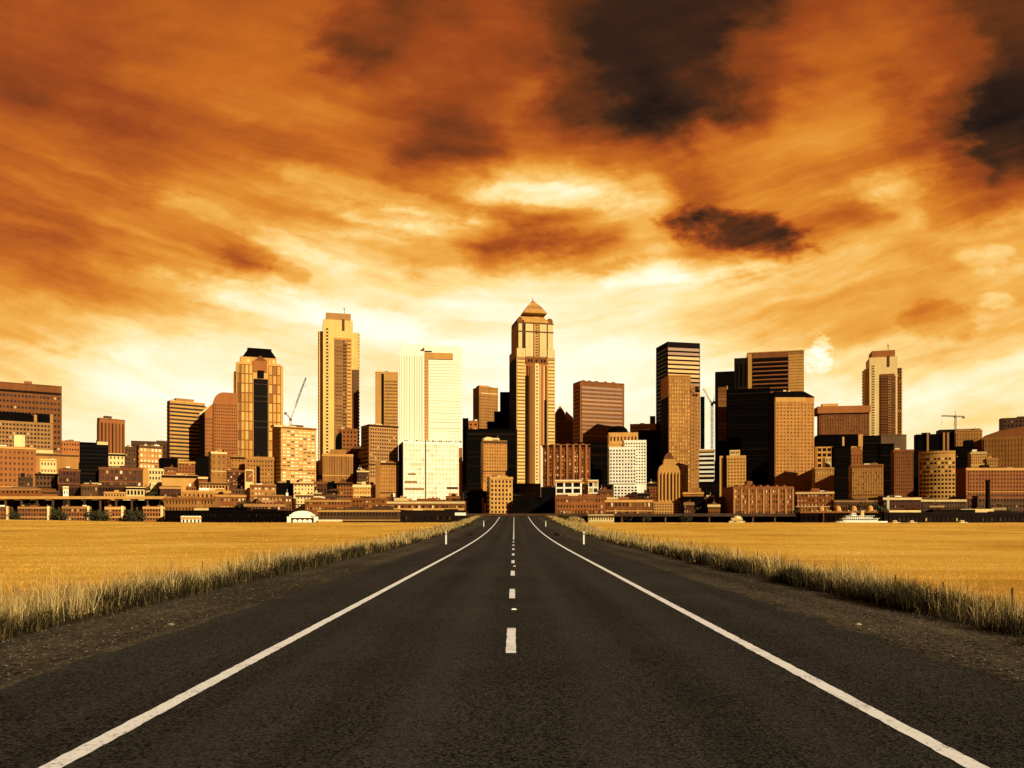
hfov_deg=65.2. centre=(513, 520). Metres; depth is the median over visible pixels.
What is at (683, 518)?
tree
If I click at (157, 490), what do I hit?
tree
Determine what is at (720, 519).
retaining wall
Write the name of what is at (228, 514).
pier shed
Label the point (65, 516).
tree
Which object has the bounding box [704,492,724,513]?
apartment block
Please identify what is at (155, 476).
office building
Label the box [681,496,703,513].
office building
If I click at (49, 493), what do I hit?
warehouse
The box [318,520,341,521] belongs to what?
waterfront wall
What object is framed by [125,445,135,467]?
apartment block
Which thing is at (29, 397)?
slab tower
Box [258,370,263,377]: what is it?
dark window
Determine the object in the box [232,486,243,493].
house
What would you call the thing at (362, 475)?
office building
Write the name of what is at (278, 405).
window
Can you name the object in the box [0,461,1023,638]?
ground
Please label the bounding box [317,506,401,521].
pier shed
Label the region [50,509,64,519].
tree
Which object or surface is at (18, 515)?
tree
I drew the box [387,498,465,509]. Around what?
market hall
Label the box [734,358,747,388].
glass tower
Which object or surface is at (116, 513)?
condominium
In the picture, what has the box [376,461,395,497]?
apartment block
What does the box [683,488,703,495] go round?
office building
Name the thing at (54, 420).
window
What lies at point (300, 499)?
apartment block
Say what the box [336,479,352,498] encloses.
warehouse
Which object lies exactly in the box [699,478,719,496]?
office building
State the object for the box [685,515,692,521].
tree
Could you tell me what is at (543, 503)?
office building
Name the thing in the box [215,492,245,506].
apartment block
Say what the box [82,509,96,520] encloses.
tree
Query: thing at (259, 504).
brick building
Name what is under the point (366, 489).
apartment block
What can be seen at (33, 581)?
field grass
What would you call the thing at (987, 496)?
chimney
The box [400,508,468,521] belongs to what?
pier shed
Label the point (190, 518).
kiosk
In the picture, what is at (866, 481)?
apartment block
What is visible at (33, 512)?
condominium
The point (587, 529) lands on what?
verge grass
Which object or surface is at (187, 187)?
sky
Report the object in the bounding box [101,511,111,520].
tree
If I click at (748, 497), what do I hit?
apartment block
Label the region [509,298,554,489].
office tower
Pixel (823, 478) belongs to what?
office building
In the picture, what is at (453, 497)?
house
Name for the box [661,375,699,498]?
office tower
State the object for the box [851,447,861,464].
office building
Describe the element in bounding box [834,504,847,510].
house
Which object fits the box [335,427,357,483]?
brick building
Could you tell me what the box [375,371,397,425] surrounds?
office tower
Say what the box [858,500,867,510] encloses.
house
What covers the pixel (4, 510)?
condominium
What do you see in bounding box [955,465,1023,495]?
brick building
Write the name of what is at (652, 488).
brick building
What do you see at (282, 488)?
office building
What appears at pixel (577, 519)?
straw bush
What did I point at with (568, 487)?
office building
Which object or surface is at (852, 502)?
terminal
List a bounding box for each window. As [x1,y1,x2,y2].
[0,441,49,447]
[54,420,59,449]
[206,418,236,466]
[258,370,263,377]
[277,367,280,374]
[277,376,280,384]
[277,385,280,393]
[277,395,280,402]
[277,404,280,412]
[277,413,280,421]
[283,472,314,482]
[326,397,327,452]
[371,457,396,476]
[427,459,457,498]
[545,467,587,486]
[610,450,644,496]
[670,424,689,492]
[692,388,698,487]
[745,511,790,513]
[777,435,812,492]
[873,369,900,435]
[970,486,1023,494]
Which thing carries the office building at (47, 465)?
on the ground at (164, 548)
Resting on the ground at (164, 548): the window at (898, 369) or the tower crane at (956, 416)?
the tower crane at (956, 416)
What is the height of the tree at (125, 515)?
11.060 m
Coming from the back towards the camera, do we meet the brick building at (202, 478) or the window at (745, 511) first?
the brick building at (202, 478)
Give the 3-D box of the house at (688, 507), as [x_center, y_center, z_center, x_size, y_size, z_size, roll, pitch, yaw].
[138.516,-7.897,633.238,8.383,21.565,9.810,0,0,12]
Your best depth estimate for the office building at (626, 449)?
723.67 m
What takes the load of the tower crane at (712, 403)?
on the ground at (164, 548)
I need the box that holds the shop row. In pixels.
[126,487,144,499]
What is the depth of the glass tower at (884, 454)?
790.59 m
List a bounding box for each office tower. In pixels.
[97,416,124,462]
[167,398,206,460]
[199,392,237,476]
[233,348,282,468]
[318,308,359,474]
[361,422,398,497]
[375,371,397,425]
[473,385,497,428]
[487,392,508,428]
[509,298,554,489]
[555,405,572,443]
[573,380,624,441]
[656,342,699,465]
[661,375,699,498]
[768,390,813,501]
[862,345,902,435]
[891,448,913,496]
[954,428,982,450]
[999,414,1023,430]
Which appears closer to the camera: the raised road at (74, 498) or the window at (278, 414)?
the raised road at (74, 498)
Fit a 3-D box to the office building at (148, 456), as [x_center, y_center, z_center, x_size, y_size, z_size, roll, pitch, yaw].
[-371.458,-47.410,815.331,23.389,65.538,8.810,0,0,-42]
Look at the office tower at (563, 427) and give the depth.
967.81 m
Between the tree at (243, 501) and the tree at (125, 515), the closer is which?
the tree at (125, 515)
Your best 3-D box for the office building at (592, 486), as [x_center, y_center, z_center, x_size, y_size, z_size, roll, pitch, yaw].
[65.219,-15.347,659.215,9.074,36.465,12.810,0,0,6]
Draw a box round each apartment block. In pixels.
[0,435,35,487]
[62,440,79,461]
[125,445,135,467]
[199,482,228,490]
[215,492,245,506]
[250,480,275,502]
[258,491,283,502]
[293,480,313,510]
[296,492,313,510]
[353,482,375,497]
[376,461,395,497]
[487,475,512,513]
[541,443,590,486]
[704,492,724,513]
[722,481,793,513]
[796,488,833,512]
[848,463,883,499]
[968,448,986,466]
[986,456,998,466]
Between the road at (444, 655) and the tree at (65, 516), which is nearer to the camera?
the road at (444, 655)
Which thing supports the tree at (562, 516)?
on the ground at (164, 548)
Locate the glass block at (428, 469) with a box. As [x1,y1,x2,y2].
[399,440,461,500]
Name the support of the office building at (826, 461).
on the ground at (164, 548)
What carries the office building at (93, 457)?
on the ground at (164, 548)
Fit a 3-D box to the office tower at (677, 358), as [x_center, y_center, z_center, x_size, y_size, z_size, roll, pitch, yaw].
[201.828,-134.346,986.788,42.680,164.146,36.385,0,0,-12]
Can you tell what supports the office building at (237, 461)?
on the ground at (164, 548)
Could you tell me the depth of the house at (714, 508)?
628.64 m
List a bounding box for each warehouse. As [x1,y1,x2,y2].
[0,487,57,499]
[41,491,57,499]
[59,483,141,499]
[162,473,197,489]
[181,488,231,496]
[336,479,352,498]
[554,492,605,513]
[605,494,652,513]
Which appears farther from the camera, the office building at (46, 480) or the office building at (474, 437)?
the office building at (474, 437)
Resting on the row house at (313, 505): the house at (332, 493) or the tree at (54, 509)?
the house at (332, 493)
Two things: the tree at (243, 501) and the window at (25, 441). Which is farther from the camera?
the window at (25, 441)
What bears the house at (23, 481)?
on the ground at (164, 548)
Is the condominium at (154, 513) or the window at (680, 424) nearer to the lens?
the condominium at (154, 513)
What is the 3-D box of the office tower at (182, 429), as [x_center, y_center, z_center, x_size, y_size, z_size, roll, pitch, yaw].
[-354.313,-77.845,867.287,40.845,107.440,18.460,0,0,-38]
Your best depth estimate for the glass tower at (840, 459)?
758.69 m
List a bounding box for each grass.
[0,515,480,628]
[0,519,449,605]
[546,515,1023,625]
[585,522,1023,608]
[612,528,1022,606]
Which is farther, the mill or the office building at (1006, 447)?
the office building at (1006, 447)
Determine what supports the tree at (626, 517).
on the ground at (164, 548)
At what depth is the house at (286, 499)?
630.94 m
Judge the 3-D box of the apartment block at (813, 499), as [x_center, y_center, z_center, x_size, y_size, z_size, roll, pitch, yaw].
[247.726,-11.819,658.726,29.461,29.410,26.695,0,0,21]
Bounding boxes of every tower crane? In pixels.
[284,377,305,424]
[703,389,715,448]
[941,411,964,428]
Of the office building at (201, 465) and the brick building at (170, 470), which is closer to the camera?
the brick building at (170, 470)
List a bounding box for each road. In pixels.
[0,496,164,521]
[0,517,1023,767]
[466,514,799,521]
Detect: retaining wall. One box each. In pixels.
[0,500,161,521]
[467,516,799,521]
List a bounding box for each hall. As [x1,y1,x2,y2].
[36,450,78,473]
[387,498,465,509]
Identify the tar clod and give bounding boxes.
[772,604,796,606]
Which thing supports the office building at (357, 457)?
on the ground at (164, 548)
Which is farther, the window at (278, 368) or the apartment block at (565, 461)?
the window at (278, 368)
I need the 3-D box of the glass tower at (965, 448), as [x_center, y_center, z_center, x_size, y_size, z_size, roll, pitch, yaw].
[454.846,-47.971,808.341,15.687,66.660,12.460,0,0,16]
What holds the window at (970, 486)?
in the brick building at (1004, 480)
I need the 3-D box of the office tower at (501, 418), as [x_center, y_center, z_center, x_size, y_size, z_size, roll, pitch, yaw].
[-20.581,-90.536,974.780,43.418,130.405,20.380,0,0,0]
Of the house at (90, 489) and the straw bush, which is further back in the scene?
the house at (90, 489)
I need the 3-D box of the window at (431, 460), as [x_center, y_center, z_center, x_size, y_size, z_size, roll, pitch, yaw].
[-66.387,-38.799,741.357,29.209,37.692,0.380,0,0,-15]
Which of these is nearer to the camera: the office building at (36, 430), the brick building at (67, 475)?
the brick building at (67, 475)
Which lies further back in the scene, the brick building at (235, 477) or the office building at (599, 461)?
the office building at (599, 461)
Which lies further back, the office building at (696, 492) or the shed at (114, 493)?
the office building at (696, 492)
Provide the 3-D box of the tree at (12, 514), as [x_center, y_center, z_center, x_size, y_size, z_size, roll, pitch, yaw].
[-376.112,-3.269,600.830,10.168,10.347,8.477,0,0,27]
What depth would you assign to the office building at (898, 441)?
900.95 m
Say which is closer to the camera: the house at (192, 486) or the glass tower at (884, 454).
the house at (192, 486)
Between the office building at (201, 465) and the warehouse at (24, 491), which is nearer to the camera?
the warehouse at (24, 491)
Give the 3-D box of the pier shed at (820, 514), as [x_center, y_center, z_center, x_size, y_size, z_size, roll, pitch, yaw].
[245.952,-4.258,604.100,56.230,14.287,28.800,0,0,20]
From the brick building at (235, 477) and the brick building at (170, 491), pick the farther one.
the brick building at (235, 477)
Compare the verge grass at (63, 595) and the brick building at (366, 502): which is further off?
the brick building at (366, 502)
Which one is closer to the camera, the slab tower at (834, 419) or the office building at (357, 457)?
the office building at (357, 457)
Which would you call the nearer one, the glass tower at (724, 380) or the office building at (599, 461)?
the office building at (599, 461)
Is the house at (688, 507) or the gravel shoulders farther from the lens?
the house at (688, 507)
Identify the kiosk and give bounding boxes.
[180,516,201,521]
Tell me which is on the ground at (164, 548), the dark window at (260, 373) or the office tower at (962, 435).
the office tower at (962, 435)
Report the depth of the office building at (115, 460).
724.14 m
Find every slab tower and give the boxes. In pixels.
[0,381,61,453]
[814,403,870,435]
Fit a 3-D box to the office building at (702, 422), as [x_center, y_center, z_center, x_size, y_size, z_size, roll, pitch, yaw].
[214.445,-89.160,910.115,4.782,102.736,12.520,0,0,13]
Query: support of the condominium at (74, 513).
on the ground at (164, 548)
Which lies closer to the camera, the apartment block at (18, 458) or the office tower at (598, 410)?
the apartment block at (18, 458)
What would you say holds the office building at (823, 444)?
on the ground at (164, 548)
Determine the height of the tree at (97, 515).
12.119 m
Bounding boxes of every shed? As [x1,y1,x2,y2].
[104,490,125,512]
[164,507,295,521]
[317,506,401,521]
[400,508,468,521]
[588,515,613,521]
[800,506,881,521]
[878,507,1023,521]
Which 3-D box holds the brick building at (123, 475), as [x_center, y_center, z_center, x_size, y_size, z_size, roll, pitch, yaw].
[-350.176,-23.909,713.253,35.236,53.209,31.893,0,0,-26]
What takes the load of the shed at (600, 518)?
on the ground at (164, 548)
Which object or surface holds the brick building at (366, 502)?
on the ground at (164, 548)
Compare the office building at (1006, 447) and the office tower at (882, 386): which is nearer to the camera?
the office building at (1006, 447)
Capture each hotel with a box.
[246,456,273,484]
[322,449,352,482]
[481,437,507,490]
[720,450,745,495]
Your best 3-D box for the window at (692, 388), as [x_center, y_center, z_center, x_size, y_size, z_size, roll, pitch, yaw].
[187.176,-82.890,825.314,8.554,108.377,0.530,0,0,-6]
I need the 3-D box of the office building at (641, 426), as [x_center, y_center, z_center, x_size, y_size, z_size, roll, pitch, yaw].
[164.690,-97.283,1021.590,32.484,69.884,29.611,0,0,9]
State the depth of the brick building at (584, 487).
659.34 m
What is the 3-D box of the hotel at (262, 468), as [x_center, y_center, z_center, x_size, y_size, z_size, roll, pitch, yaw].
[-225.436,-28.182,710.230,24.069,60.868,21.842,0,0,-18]
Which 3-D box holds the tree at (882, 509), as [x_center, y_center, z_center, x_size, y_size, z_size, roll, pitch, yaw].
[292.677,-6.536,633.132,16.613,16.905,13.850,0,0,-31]
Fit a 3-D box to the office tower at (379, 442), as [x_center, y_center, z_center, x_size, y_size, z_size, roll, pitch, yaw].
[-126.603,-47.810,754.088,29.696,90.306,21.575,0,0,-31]
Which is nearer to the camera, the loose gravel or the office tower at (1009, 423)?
the loose gravel
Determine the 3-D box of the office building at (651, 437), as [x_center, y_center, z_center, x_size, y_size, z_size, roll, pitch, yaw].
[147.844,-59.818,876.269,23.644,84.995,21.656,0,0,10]
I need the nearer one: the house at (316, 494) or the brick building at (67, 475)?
the house at (316, 494)
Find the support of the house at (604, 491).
on the warehouse at (617, 505)
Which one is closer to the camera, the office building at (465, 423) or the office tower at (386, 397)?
the office building at (465, 423)
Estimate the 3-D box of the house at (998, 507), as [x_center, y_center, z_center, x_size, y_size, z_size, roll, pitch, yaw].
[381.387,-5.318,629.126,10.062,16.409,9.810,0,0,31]
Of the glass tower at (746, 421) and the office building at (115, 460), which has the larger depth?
the glass tower at (746, 421)
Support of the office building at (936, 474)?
on the ground at (164, 548)
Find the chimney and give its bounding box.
[985,480,990,508]
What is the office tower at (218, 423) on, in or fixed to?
on the ground at (164, 548)
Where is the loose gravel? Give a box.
[0,546,1023,679]
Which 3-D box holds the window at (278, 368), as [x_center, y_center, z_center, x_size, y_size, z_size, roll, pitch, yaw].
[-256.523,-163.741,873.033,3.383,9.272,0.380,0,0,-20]
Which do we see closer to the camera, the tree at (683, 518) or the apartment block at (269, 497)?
the tree at (683, 518)
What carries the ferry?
on the water
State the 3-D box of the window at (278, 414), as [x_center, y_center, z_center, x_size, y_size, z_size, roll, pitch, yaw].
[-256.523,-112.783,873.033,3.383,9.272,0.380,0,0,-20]
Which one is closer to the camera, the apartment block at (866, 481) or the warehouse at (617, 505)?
the warehouse at (617, 505)
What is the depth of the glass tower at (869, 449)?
828.35 m
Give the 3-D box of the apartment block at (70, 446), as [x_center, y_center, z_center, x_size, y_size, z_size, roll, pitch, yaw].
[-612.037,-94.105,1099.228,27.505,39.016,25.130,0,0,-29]
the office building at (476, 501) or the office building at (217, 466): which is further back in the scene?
the office building at (217, 466)
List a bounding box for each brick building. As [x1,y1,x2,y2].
[58,466,79,495]
[99,466,142,486]
[160,486,180,499]
[164,465,176,474]
[178,460,194,474]
[198,476,207,489]
[226,469,243,490]
[243,497,284,509]
[313,480,326,497]
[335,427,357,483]
[351,496,388,508]
[582,481,587,494]
[647,482,656,500]
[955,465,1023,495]
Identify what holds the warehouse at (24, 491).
on the ground at (164, 548)
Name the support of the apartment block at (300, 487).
on the ground at (164, 548)
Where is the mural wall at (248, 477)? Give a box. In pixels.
[244,469,253,502]
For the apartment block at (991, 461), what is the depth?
758.34 m
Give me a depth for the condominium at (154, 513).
608.90 m
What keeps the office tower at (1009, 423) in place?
on the ground at (164, 548)
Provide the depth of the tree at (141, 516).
599.49 m
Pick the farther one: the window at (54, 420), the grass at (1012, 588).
the window at (54, 420)
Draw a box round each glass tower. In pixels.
[399,344,461,443]
[715,371,733,478]
[726,386,769,485]
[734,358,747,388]
[746,350,803,393]
[831,446,850,499]
[862,435,880,464]
[877,443,893,495]
[914,429,955,451]
[954,440,973,466]
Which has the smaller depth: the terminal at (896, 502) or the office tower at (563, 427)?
the terminal at (896, 502)
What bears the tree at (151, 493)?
on the ground at (164, 548)
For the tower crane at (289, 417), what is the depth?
999.45 m
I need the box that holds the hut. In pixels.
[729,516,744,522]
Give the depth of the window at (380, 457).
743.80 m
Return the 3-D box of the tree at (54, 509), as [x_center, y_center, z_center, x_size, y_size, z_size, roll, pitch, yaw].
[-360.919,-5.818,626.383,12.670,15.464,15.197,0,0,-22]
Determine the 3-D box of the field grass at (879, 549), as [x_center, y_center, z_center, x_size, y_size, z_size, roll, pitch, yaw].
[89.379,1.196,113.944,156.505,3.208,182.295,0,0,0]
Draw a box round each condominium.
[0,505,10,519]
[17,505,51,519]
[61,505,91,520]
[104,504,125,520]
[142,505,164,521]
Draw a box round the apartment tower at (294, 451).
[271,425,316,484]
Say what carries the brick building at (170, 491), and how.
on the ground at (164, 548)
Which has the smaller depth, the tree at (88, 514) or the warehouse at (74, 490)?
the tree at (88, 514)
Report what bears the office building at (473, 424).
on the ground at (164, 548)
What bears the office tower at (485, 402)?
on the ground at (164, 548)
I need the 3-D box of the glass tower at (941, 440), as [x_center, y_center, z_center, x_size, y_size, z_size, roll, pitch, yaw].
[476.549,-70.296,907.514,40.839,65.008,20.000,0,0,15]
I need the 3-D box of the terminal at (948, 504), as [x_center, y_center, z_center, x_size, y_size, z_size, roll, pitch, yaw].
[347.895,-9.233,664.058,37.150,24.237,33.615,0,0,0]
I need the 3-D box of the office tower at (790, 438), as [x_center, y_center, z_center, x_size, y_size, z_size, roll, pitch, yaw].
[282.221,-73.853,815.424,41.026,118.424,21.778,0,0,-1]
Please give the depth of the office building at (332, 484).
685.20 m
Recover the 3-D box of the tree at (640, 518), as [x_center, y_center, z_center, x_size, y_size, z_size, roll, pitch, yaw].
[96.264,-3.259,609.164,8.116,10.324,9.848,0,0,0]
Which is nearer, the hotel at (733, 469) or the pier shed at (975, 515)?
the pier shed at (975, 515)
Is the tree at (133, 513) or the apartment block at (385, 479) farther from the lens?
the apartment block at (385, 479)
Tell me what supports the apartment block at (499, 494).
on the ground at (164, 548)
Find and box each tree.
[6,510,20,519]
[9,512,21,519]
[47,504,56,514]
[48,510,60,519]
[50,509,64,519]
[57,513,68,519]
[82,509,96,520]
[91,510,103,520]
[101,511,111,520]
[122,509,130,521]
[123,508,140,521]
[128,507,140,521]
[134,510,146,521]
[144,482,159,499]
[154,486,159,499]
[231,499,247,506]
[558,511,567,519]
[621,511,632,521]
[636,512,645,521]
[679,514,687,521]
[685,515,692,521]
[789,506,802,518]
[874,502,888,511]
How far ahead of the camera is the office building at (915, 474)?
784.25 m
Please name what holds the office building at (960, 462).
on the ground at (164, 548)
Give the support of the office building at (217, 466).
on the ground at (164, 548)
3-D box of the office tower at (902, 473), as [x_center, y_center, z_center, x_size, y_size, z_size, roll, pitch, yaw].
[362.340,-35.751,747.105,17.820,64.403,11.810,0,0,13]
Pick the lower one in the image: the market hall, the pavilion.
the pavilion
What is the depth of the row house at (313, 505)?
635.58 m
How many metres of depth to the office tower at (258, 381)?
865.25 m
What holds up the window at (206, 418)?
in the office tower at (218, 423)
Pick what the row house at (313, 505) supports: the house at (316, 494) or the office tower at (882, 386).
the house at (316, 494)
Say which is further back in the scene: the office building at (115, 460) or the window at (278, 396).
the window at (278, 396)
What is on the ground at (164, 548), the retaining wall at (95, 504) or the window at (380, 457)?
the retaining wall at (95, 504)
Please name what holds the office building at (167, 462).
on the ground at (164, 548)
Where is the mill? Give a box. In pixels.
[163,496,219,521]
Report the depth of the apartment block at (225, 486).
660.84 m
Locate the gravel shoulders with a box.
[0,517,1023,688]
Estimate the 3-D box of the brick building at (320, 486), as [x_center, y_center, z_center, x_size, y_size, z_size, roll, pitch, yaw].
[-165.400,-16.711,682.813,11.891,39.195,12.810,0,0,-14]
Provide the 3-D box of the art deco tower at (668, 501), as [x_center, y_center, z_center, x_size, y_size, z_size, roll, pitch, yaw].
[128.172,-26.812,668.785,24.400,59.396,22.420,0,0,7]
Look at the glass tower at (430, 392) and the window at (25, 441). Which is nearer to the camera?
the glass tower at (430, 392)
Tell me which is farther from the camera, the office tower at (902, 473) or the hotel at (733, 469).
the office tower at (902, 473)
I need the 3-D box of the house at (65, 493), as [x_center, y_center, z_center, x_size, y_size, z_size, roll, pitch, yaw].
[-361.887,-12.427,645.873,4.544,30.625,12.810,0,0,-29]
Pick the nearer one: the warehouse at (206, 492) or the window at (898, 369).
the warehouse at (206, 492)
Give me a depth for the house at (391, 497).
655.51 m
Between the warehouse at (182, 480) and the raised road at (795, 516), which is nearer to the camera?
the raised road at (795, 516)
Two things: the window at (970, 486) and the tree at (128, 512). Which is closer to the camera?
the tree at (128, 512)
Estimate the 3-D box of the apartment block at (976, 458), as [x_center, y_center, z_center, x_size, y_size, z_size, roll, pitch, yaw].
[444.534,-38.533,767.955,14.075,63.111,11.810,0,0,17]
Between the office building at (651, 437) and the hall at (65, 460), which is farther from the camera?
the office building at (651, 437)
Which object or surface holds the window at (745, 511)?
in the apartment block at (748, 497)
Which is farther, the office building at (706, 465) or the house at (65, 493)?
the office building at (706, 465)
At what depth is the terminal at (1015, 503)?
649.58 m
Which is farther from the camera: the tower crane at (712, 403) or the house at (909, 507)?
the tower crane at (712, 403)
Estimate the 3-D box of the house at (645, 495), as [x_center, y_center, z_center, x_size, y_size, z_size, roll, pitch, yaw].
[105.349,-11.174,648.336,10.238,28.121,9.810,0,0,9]
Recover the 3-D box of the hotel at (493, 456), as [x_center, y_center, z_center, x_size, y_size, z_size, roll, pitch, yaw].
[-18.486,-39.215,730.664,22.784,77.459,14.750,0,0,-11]
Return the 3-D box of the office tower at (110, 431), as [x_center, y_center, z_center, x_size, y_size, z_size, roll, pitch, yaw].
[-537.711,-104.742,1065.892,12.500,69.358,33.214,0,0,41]
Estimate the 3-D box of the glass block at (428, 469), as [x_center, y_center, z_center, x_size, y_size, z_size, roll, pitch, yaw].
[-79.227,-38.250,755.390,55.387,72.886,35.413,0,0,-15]
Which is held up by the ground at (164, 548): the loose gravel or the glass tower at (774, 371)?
the glass tower at (774, 371)
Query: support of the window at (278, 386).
in the office tower at (258, 381)
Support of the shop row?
on the ground at (164, 548)
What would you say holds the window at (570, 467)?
in the apartment block at (565, 461)
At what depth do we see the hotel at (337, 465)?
744.63 m
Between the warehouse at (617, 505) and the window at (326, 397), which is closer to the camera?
the warehouse at (617, 505)
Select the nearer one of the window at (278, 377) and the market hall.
the market hall
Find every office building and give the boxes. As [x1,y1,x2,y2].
[0,411,52,449]
[35,472,57,488]
[40,458,56,473]
[79,440,107,484]
[108,453,124,466]
[131,439,166,457]
[136,443,162,492]
[148,468,163,491]
[160,458,177,472]
[195,454,207,481]
[208,448,226,482]
[230,454,244,469]
[276,480,292,508]
[327,481,336,489]
[354,446,360,483]
[357,468,368,483]
[463,418,467,483]
[464,487,486,513]
[466,428,516,492]
[468,419,477,428]
[513,487,555,513]
[555,480,581,495]
[573,440,611,489]
[588,480,598,495]
[607,426,645,498]
[630,416,655,431]
[638,429,659,489]
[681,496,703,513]
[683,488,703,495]
[699,449,714,481]
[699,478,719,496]
[700,397,704,448]
[812,467,834,490]
[814,434,862,467]
[822,457,830,467]
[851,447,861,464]
[881,434,906,449]
[913,451,919,496]
[919,451,955,498]
[955,456,966,468]
[982,427,1023,466]
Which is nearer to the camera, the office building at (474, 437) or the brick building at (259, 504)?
the brick building at (259, 504)
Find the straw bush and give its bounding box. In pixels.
[567,516,585,523]
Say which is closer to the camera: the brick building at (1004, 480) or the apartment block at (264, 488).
the apartment block at (264, 488)
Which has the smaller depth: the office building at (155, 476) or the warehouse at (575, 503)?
the warehouse at (575, 503)
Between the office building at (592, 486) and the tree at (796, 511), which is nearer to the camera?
the tree at (796, 511)
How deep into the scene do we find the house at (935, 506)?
625.84 m
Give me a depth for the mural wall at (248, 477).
683.08 m
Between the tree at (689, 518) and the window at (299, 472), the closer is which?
the tree at (689, 518)
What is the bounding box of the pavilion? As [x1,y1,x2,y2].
[287,511,317,521]
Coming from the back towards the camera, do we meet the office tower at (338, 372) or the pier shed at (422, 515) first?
the office tower at (338, 372)
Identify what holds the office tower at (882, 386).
on the ground at (164, 548)
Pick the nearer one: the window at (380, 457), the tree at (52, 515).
the tree at (52, 515)
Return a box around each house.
[18,473,32,486]
[62,486,68,505]
[81,482,97,499]
[186,482,195,489]
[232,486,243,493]
[282,493,291,510]
[304,497,351,516]
[314,491,321,496]
[327,487,337,498]
[386,493,395,500]
[446,494,459,500]
[598,485,611,496]
[638,490,649,498]
[684,500,693,513]
[708,502,719,513]
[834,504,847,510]
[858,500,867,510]
[904,501,918,509]
[929,500,944,509]
[991,504,1006,510]
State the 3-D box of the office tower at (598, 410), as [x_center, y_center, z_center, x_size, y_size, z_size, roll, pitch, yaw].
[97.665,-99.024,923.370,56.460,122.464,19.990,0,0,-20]
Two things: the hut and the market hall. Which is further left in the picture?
the market hall
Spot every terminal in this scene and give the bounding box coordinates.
[833,498,884,510]
[868,495,921,509]
[921,495,966,510]
[951,495,1023,511]
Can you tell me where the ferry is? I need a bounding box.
[833,511,887,522]
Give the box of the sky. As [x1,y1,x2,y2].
[0,0,1023,460]
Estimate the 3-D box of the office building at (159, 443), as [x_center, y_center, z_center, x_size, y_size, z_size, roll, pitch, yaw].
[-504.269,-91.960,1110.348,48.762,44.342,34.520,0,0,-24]
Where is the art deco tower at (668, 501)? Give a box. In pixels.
[652,453,680,513]
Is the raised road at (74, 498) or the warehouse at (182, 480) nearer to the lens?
the raised road at (74, 498)
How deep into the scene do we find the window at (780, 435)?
805.22 m

